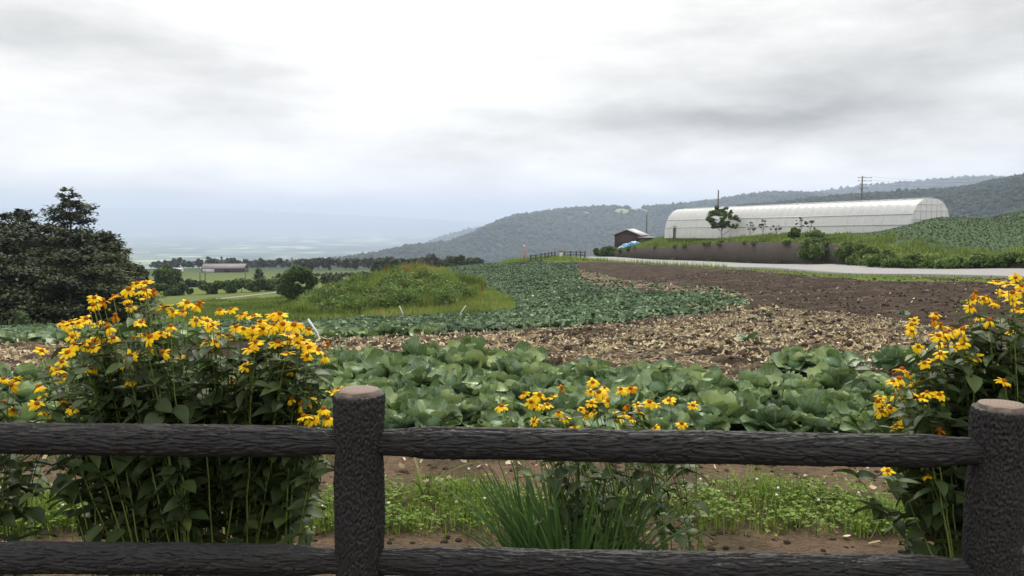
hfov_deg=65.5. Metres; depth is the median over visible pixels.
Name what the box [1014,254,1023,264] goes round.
bush
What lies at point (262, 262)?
distant tree
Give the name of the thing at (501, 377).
cabbage
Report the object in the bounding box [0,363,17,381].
cabbage
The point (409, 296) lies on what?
weeds
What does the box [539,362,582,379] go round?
cabbage
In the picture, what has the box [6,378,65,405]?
cabbage
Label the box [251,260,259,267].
distant tree
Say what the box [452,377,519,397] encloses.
cabbage
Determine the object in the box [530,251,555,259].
guard fence
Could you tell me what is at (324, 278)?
shrub
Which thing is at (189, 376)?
cabbage
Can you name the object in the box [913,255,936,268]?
bush
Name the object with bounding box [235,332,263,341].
cabbage
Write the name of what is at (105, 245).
conifer tree
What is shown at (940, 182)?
forest
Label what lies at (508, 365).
cabbage
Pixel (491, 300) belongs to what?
tall grass
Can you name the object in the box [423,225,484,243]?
forest
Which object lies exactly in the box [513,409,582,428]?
cabbage
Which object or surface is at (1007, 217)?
cabbage field
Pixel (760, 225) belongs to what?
sapling
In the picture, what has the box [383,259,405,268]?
distant tree
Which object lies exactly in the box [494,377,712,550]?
flowering bush
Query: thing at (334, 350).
cabbage
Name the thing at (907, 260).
bush
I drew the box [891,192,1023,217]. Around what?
hill
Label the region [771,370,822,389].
cabbage
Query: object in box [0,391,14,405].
cabbage
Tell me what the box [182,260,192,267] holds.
distant tree
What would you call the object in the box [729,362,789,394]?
cabbage
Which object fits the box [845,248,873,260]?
bush
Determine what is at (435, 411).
cabbage
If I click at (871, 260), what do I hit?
bush
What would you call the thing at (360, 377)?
cabbage
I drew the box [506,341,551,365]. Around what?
cabbage
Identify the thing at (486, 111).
sky
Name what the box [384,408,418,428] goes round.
cabbage
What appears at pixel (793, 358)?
cabbage
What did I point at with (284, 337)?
cabbage
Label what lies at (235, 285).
hedge
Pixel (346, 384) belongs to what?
cabbage
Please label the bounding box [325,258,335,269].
distant tree
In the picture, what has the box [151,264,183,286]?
round tree
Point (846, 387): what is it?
cabbage
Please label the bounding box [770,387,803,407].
cabbage
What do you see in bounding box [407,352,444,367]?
cabbage
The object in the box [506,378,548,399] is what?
cabbage
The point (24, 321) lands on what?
conifer
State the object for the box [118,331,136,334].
cabbage
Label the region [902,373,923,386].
cabbage
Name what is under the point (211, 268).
barn
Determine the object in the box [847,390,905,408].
cabbage
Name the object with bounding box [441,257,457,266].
distant tree
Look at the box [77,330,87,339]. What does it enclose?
cabbage
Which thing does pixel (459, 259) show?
distant tree
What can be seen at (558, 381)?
cabbage
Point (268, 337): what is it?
cabbage
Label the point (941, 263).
bush
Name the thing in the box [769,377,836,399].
cabbage
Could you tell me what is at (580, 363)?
cabbage
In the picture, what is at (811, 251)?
bush
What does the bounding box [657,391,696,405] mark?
cabbage
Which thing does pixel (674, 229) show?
side door
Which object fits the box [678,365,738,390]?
cabbage
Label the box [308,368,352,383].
cabbage
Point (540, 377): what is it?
cabbage
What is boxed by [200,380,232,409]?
cabbage
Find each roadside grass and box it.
[498,254,1023,282]
[596,256,1022,279]
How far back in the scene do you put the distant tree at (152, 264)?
465.79 m
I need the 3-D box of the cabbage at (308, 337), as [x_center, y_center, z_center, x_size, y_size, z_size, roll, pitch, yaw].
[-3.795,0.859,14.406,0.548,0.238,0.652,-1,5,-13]
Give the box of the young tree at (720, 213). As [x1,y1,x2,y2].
[705,205,740,236]
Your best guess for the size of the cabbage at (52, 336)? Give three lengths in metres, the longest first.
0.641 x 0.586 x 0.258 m
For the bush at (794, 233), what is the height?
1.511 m
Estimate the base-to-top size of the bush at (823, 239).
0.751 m
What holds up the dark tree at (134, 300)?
on the ground at (148, 249)
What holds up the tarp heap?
on the ground at (148, 249)
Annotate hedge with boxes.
[153,277,284,295]
[271,271,371,277]
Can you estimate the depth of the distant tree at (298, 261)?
334.99 m
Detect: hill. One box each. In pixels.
[0,208,488,233]
[401,196,806,263]
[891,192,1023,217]
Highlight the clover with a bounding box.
[0,470,916,535]
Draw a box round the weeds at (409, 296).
[296,265,473,310]
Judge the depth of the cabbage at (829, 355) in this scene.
7.58 m
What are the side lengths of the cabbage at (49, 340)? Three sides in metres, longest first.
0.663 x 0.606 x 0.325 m
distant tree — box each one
[149,262,156,267]
[168,258,178,267]
[173,257,186,267]
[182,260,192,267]
[193,258,203,266]
[208,258,218,263]
[229,258,238,263]
[242,259,249,265]
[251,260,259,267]
[257,258,265,267]
[270,260,276,266]
[275,258,283,264]
[293,259,303,265]
[301,259,315,269]
[316,257,321,269]
[320,258,327,267]
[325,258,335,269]
[335,258,341,265]
[340,259,352,267]
[351,259,363,269]
[365,257,373,267]
[370,257,382,271]
[372,259,382,271]
[375,256,392,270]
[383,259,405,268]
[411,258,423,264]
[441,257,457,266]
[452,254,469,265]
[463,258,477,263]
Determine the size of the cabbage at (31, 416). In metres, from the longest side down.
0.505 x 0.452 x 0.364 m
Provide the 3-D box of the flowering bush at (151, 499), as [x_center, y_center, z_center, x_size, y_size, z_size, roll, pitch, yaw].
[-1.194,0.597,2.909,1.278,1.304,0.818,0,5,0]
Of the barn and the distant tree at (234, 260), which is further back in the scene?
the distant tree at (234, 260)
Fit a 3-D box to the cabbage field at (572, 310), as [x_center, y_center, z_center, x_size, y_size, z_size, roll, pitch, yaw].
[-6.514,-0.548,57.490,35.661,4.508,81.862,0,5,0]
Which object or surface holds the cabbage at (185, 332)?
on the ground at (148, 249)
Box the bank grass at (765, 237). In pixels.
[616,230,1023,258]
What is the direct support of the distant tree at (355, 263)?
on the ground at (148, 249)
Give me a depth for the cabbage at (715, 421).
5.41 m
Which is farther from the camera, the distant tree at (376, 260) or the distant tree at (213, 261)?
the distant tree at (213, 261)
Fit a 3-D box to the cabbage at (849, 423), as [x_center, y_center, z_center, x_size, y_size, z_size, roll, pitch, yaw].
[2.450,0.906,5.340,0.610,0.240,0.648,9,3,-41]
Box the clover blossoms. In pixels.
[0,467,868,524]
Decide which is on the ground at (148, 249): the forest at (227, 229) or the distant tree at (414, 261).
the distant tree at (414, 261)
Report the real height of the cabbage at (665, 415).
0.310 m
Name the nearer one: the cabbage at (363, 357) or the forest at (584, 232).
the cabbage at (363, 357)
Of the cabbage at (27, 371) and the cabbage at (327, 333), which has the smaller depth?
the cabbage at (27, 371)
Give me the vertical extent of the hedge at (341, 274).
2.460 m
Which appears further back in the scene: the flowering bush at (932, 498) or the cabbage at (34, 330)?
the cabbage at (34, 330)
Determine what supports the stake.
on the ground at (148, 249)
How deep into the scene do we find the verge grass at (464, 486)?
3.97 m
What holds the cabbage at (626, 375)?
on the ground at (148, 249)
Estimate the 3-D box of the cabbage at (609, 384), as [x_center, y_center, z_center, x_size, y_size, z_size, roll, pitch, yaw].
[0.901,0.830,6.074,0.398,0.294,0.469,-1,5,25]
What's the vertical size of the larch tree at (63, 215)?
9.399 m
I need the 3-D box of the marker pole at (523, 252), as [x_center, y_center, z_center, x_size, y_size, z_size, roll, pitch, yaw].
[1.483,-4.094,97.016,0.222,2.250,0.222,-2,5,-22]
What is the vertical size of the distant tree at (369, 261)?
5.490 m
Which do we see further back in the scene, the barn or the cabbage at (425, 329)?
the barn
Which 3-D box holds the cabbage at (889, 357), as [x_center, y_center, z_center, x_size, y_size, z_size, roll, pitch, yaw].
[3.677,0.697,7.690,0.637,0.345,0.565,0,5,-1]
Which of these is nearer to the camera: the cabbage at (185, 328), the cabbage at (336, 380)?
the cabbage at (336, 380)
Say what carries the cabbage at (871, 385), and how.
on the ground at (148, 249)
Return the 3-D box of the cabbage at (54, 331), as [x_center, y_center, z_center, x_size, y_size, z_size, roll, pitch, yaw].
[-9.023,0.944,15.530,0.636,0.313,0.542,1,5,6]
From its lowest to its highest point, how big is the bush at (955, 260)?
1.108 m
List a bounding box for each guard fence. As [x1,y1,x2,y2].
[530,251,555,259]
[564,251,585,257]
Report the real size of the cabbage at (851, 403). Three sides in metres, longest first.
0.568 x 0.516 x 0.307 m
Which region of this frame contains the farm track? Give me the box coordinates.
[195,292,275,300]
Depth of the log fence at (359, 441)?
2.27 m
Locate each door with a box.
[203,269,213,271]
[673,226,676,237]
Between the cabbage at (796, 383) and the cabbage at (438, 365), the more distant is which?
the cabbage at (438, 365)
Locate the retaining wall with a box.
[596,242,859,263]
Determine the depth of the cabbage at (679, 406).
5.57 m
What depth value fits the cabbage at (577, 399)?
5.68 m
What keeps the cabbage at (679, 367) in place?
on the ground at (148, 249)
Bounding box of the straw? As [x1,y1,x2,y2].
[0,267,1009,545]
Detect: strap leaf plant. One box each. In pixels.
[427,460,732,550]
[450,459,612,547]
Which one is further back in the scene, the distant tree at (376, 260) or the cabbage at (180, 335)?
the distant tree at (376, 260)
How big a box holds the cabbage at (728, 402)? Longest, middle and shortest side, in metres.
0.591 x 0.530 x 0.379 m
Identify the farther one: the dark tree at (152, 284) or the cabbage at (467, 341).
the dark tree at (152, 284)
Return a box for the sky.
[0,0,1023,222]
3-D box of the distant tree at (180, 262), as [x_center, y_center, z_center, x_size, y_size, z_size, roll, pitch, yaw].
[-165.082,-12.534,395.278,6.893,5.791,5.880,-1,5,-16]
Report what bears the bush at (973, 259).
on the ground at (148, 249)
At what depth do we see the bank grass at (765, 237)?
63.55 m
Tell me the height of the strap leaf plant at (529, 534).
0.612 m
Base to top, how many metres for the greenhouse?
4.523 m
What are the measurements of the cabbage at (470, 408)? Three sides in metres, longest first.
0.641 x 0.573 x 0.340 m
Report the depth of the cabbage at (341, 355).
7.30 m
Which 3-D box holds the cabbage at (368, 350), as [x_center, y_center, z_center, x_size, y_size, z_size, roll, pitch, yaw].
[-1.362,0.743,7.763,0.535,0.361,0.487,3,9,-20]
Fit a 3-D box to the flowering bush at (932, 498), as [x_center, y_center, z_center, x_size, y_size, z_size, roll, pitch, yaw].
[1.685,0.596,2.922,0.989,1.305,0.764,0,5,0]
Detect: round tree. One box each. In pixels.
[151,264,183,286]
[274,265,320,298]
[421,253,438,267]
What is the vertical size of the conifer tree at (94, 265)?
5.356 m
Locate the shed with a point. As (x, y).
(625, 236)
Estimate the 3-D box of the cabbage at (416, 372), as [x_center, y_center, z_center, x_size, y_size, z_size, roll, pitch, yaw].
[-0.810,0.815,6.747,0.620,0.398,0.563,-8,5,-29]
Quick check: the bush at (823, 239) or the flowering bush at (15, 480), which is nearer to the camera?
the flowering bush at (15, 480)
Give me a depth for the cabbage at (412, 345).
7.98 m
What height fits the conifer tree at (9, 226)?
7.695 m
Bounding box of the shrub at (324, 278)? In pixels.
[320,275,342,283]
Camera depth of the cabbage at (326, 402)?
5.49 m
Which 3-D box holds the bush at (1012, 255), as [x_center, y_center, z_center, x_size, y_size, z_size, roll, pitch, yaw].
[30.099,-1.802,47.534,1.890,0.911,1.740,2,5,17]
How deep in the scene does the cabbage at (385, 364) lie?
6.98 m
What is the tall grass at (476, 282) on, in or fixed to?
on the ground at (148, 249)
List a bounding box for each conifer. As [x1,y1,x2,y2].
[8,308,30,324]
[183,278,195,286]
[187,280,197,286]
[252,267,267,280]
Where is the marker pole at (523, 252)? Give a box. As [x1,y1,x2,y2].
[523,245,524,259]
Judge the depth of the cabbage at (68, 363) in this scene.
6.80 m
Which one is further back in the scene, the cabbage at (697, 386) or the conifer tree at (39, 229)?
the conifer tree at (39, 229)
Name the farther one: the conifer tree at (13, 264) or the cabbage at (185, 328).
the conifer tree at (13, 264)
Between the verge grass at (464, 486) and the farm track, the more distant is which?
the farm track
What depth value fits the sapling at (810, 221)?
78.77 m
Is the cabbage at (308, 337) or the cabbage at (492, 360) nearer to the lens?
the cabbage at (492, 360)
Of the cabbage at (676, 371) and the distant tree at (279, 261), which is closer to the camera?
the cabbage at (676, 371)
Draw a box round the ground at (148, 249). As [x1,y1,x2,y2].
[0,211,1023,575]
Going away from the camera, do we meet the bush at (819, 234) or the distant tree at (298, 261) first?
the bush at (819, 234)
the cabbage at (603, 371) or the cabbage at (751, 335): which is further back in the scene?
the cabbage at (751, 335)
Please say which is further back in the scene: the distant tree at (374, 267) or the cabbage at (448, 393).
the distant tree at (374, 267)
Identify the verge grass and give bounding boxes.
[0,464,923,541]
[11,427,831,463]
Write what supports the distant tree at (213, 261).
on the ground at (148, 249)
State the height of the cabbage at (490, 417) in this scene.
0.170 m
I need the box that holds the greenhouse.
[664,197,948,237]
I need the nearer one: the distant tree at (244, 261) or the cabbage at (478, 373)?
the cabbage at (478, 373)
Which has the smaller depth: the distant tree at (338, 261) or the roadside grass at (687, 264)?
the roadside grass at (687, 264)
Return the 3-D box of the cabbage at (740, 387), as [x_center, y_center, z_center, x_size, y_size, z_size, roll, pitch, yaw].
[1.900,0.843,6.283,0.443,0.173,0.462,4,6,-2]
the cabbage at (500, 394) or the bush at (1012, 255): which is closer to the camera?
the cabbage at (500, 394)
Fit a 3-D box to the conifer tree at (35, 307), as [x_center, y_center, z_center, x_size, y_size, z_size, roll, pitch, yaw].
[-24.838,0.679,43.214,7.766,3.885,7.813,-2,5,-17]
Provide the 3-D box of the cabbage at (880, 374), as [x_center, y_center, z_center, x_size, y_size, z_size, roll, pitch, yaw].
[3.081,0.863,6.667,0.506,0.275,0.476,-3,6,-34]
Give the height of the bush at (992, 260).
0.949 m
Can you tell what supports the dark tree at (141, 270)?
on the ground at (148, 249)
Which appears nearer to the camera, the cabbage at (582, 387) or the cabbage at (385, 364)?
the cabbage at (582, 387)
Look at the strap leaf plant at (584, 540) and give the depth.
2.92 m
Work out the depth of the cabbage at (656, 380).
6.35 m
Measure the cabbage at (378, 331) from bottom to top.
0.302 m
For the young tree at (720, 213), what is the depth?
91.00 m
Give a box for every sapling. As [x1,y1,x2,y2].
[746,222,755,233]
[758,219,767,231]
[795,217,806,232]
[805,220,815,230]
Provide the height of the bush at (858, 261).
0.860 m
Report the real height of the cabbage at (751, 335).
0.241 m
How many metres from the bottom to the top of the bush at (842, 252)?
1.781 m
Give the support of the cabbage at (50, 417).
on the ground at (148, 249)
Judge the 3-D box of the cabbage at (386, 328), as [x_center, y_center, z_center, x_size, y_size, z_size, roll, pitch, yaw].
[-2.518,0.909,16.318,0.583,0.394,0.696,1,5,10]
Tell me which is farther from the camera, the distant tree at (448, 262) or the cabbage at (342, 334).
the distant tree at (448, 262)
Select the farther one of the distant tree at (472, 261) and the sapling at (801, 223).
the distant tree at (472, 261)
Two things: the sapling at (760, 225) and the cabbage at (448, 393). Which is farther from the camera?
the sapling at (760, 225)
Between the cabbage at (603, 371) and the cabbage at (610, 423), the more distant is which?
the cabbage at (603, 371)
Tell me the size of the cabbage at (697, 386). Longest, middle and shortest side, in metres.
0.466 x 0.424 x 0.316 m
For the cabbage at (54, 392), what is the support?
on the ground at (148, 249)
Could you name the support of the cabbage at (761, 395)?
on the ground at (148, 249)
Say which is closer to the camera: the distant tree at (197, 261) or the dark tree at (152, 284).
the dark tree at (152, 284)
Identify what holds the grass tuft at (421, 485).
on the ground at (148, 249)
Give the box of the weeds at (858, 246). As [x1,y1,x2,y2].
[616,238,894,266]
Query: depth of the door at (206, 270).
287.32 m
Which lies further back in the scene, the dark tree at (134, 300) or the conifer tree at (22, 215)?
the conifer tree at (22, 215)
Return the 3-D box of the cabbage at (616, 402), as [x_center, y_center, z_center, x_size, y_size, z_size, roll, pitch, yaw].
[0.777,0.904,5.827,0.564,0.415,0.620,0,0,-18]
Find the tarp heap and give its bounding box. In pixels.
[628,241,639,245]
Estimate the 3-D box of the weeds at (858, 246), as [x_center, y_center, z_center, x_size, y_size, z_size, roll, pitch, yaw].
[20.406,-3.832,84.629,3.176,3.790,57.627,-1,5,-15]
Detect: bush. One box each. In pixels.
[0,375,63,575]
[27,280,342,575]
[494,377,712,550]
[592,248,599,255]
[598,245,617,256]
[787,227,800,238]
[796,236,828,263]
[804,229,826,238]
[819,236,841,241]
[832,272,1023,558]
[833,244,855,262]
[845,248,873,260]
[845,256,866,265]
[862,253,890,266]
[878,257,902,267]
[897,253,922,267]
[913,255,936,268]
[929,257,964,268]
[946,254,977,268]
[964,250,994,267]
[979,254,1013,267]
[998,250,1023,263]
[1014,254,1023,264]
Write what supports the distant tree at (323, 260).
on the ground at (148, 249)
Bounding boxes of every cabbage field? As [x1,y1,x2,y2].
[0,260,909,332]
[833,210,1023,251]
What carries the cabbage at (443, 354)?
on the ground at (148, 249)
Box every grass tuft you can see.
[395,457,481,499]
[700,466,784,499]
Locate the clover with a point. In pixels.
(792, 510)
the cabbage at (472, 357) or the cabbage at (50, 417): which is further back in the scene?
the cabbage at (472, 357)
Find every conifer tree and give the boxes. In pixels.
[0,208,45,235]
[0,212,39,249]
[0,228,45,277]
[0,242,160,324]
[0,249,110,319]
[0,265,126,325]
[7,220,88,252]
[18,225,145,311]
[72,242,161,323]
[79,229,165,305]
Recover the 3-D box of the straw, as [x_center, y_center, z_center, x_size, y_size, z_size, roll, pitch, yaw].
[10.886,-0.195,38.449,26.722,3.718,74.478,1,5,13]
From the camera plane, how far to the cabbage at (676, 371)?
6.86 m
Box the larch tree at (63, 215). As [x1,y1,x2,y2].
[36,187,138,274]
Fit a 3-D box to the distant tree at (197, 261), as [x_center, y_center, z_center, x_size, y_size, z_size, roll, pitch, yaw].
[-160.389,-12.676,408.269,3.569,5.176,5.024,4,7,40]
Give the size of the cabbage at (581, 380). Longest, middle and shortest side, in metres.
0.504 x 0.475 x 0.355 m
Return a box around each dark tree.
[88,278,144,323]
[125,262,149,298]
[145,269,155,298]
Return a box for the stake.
[307,319,319,337]
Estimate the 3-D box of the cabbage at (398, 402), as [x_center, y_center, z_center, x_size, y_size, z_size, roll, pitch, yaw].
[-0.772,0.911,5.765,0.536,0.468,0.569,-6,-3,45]
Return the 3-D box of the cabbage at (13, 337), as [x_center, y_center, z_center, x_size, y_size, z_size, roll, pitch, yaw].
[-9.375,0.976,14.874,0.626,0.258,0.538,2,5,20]
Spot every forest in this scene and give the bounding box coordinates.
[6,205,490,231]
[249,190,845,267]
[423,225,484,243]
[736,173,1023,217]
[737,174,1004,194]
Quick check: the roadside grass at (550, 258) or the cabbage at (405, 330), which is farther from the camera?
the roadside grass at (550, 258)
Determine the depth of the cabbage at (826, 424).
5.27 m
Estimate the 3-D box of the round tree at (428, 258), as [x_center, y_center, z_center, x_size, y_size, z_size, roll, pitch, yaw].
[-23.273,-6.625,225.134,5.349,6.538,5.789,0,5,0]
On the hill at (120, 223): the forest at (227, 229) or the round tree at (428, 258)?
the forest at (227, 229)
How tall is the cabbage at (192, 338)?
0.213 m
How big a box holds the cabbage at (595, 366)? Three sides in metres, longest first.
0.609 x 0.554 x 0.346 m
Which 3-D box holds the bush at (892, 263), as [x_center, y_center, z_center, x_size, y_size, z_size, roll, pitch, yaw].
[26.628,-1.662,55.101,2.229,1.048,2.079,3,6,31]
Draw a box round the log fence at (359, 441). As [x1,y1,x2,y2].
[0,385,1023,575]
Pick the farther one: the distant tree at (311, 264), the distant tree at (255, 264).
the distant tree at (255, 264)
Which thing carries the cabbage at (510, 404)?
on the ground at (148, 249)
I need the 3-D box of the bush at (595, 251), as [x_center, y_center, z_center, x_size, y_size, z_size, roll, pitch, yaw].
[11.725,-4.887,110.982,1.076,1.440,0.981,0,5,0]
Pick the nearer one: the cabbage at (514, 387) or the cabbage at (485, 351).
the cabbage at (514, 387)
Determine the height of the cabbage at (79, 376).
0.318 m
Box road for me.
[578,257,1023,278]
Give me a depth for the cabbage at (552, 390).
6.04 m
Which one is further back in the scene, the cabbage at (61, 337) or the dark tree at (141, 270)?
the dark tree at (141, 270)
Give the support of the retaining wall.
on the ground at (148, 249)
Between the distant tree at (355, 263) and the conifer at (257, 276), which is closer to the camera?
the conifer at (257, 276)
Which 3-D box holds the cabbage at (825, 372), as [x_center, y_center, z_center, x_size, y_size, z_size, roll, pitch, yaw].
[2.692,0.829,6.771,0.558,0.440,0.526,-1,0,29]
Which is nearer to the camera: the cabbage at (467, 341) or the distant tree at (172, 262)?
the cabbage at (467, 341)
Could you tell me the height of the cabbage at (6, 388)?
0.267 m
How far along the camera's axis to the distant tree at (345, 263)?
325.62 m
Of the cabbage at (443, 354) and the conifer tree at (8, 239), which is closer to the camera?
the cabbage at (443, 354)
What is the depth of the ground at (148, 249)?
18.54 m
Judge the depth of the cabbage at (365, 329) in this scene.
16.00 m
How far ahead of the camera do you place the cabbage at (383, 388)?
6.13 m
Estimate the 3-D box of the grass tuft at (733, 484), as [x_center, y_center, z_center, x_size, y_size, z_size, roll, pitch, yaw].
[1.251,1.043,4.271,0.461,0.173,0.422,-1,5,-13]
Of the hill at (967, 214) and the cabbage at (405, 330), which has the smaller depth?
the cabbage at (405, 330)
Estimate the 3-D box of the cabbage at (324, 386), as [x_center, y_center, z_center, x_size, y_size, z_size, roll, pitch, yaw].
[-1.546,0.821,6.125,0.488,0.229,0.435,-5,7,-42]
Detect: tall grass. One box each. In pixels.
[276,259,486,313]
[359,283,516,316]
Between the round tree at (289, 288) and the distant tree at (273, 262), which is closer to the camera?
the round tree at (289, 288)
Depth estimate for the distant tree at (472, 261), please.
213.81 m
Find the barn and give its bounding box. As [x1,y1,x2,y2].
[200,264,248,272]
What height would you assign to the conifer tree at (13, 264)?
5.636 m
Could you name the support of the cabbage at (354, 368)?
on the ground at (148, 249)
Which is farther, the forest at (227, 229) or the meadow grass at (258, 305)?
the forest at (227, 229)
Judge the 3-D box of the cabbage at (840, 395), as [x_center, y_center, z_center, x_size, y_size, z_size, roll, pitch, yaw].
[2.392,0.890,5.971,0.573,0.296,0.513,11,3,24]
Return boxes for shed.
[612,229,654,247]
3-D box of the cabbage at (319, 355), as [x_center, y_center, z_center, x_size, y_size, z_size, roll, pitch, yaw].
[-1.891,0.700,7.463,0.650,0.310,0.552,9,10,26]
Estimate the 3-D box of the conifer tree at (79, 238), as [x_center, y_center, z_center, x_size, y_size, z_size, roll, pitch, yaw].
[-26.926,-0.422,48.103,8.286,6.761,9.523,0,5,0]
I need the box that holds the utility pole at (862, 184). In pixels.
[858,176,871,200]
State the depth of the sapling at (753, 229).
85.72 m
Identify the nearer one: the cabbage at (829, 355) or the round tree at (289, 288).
the cabbage at (829, 355)
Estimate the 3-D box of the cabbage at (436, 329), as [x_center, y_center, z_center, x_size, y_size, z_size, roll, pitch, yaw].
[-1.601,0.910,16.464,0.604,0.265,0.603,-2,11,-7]
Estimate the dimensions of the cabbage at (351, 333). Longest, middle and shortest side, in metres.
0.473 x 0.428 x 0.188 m
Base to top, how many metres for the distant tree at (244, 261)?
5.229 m
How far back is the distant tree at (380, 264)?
195.84 m
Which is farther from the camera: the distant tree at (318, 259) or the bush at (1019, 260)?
the distant tree at (318, 259)
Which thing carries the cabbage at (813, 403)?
on the ground at (148, 249)
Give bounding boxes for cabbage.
[0,333,27,342]
[0,358,54,382]
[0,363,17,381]
[0,380,11,393]
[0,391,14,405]
[1,402,55,422]
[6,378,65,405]
[20,332,51,341]
[21,327,44,333]
[25,398,60,406]
[36,413,68,422]
[40,328,57,333]
[41,333,76,341]
[44,355,86,380]
[45,328,79,343]
[45,374,83,389]
[48,386,82,396]
[53,330,79,342]
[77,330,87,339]
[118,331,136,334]
[163,332,185,342]
[180,326,193,330]
[181,328,207,339]
[183,363,218,380]
[186,334,204,341]
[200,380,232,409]
[209,332,238,339]
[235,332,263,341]
[261,334,278,341]
[276,329,295,339]
[289,330,316,339]
[291,352,328,367]
[298,380,332,404]
[299,357,339,376]
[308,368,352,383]
[316,329,339,338]
[317,400,332,428]
[318,381,368,405]
[319,349,356,365]
[323,376,363,397]
[326,346,347,353]
[335,331,349,337]
[336,359,372,379]
[345,328,364,337]
[351,327,377,336]
[351,345,390,362]
[354,351,424,378]
[355,373,389,382]
[360,351,391,362]
[366,376,400,391]
[374,325,384,335]
[378,322,402,335]
[380,384,407,393]
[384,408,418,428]
[385,382,440,412]
[388,358,447,388]
[398,394,462,427]
[400,325,411,334]
[400,337,440,355]
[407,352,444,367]
[408,324,432,335]
[427,363,485,388]
[428,379,462,404]
[429,325,447,334]
[431,362,447,370]
[432,349,464,359]
[437,346,488,369]
[440,334,491,351]
[444,393,504,426]
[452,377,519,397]
[465,368,492,378]
[466,408,525,427]
[479,371,518,382]
[479,390,514,397]
[480,346,511,355]
[483,351,527,370]
[488,393,544,422]
[495,354,542,380]
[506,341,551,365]
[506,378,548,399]
[513,384,574,402]
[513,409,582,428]
[519,372,561,388]
[534,388,600,417]
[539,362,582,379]
[553,375,597,385]
[563,355,601,373]
[564,375,606,389]
[566,383,597,408]
[571,358,617,377]
[582,408,630,429]
[589,383,659,422]
[594,365,643,378]
[605,366,648,390]
[606,379,657,403]
[622,398,701,430]
[629,366,693,402]
[630,357,676,371]
[636,403,707,427]
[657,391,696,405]
[663,369,691,380]
[676,364,704,371]
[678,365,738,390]
[680,377,713,396]
[681,399,730,430]
[697,385,755,417]
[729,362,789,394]
[729,399,813,432]
[733,331,762,341]
[734,380,776,404]
[735,387,778,407]
[767,345,821,372]
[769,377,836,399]
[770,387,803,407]
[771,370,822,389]
[785,390,839,417]
[794,413,849,433]
[798,386,856,401]
[803,345,867,372]
[806,362,858,390]
[826,394,876,415]
[829,401,893,433]
[838,384,874,399]
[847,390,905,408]
[852,370,906,386]
[859,374,898,395]
[864,345,931,372]
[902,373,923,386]
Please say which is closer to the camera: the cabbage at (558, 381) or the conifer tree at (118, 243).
the cabbage at (558, 381)
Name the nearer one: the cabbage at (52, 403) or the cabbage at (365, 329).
the cabbage at (52, 403)
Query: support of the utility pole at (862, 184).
on the ground at (148, 249)
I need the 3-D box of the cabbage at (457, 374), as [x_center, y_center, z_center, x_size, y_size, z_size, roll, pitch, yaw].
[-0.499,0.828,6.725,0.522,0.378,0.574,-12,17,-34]
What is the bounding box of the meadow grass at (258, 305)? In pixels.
[147,294,358,321]
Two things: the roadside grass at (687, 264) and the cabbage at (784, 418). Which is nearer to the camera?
the cabbage at (784, 418)
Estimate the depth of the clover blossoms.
4.12 m
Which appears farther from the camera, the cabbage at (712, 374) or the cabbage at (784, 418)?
the cabbage at (712, 374)
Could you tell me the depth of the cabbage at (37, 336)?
14.82 m
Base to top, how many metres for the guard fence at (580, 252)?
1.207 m
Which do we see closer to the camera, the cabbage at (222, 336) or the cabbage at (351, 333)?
the cabbage at (222, 336)
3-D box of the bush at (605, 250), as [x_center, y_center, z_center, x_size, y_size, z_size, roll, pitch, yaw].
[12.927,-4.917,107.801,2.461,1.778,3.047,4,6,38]
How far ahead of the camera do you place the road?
52.91 m
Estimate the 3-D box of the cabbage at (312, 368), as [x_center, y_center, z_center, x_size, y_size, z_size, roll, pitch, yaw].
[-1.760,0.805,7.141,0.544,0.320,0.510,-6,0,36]
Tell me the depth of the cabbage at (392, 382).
6.32 m
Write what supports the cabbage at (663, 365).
on the ground at (148, 249)
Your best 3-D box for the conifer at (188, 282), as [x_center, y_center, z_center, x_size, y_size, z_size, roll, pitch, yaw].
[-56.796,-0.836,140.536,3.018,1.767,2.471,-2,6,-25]

